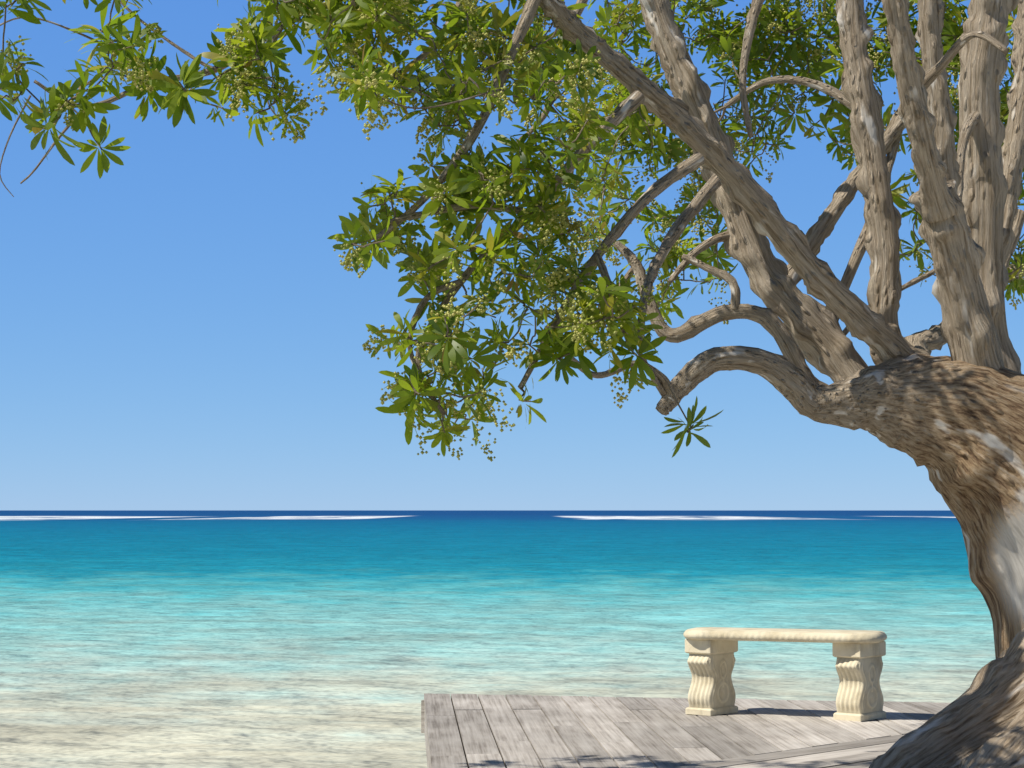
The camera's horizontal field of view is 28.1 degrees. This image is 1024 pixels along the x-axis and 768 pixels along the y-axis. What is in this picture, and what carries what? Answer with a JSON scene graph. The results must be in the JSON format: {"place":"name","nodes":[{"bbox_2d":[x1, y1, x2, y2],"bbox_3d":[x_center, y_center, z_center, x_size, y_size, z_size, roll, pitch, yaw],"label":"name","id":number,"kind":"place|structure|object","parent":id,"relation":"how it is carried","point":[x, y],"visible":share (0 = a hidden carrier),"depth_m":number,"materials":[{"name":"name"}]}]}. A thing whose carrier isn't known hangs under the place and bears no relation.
{"place":"outdoors","nodes":[
{"label":"outdoors","id":0,"kind":"place"},
{"bbox_2d":[0,510,995,767],"bbox_3d":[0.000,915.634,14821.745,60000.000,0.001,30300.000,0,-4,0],"label":"sea water","id":1,"kind":"structure","parent":0,"point":[238,638],"depth_m":31.60,"materials":[{"name":"teal liquid"}]},
{"bbox_2d":[0,0,1023,509],"label":"sky","id":2,"kind":"structure","parent":0,"point":[182,326],"materials":[{"name":"blue"}]},
{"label":"sand bank","id":3,"kind":"structure","parent":0,"visible":0},
{"bbox_2d":[0,0,1023,767],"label":"tree","id":4,"kind":"object","parent":3,"relation":"on","point":[952,422],"visible":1,"depth_m":8.32,"materials":[{"name":"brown plant"}]},
{"bbox_2d":[421,693,949,767],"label":"wooden deck","id":5,"kind":"structure","parent":3,"relation":"on","point":[491,731],"depth_m":10.35,"materials":[{"name":"grey wood"}]},
{"bbox_2d":[683,627,886,720],"bbox_3d":[1.491,1.580,11.201,1.097,0.464,0.373,-1,-4,21],"label":"stone bench","id":6,"kind":"object","parent":5,"relation":"on","point":[858,654],"visible":1,"depth_m":11.08,"materials":[{"name":"beige stone"}]}
]}

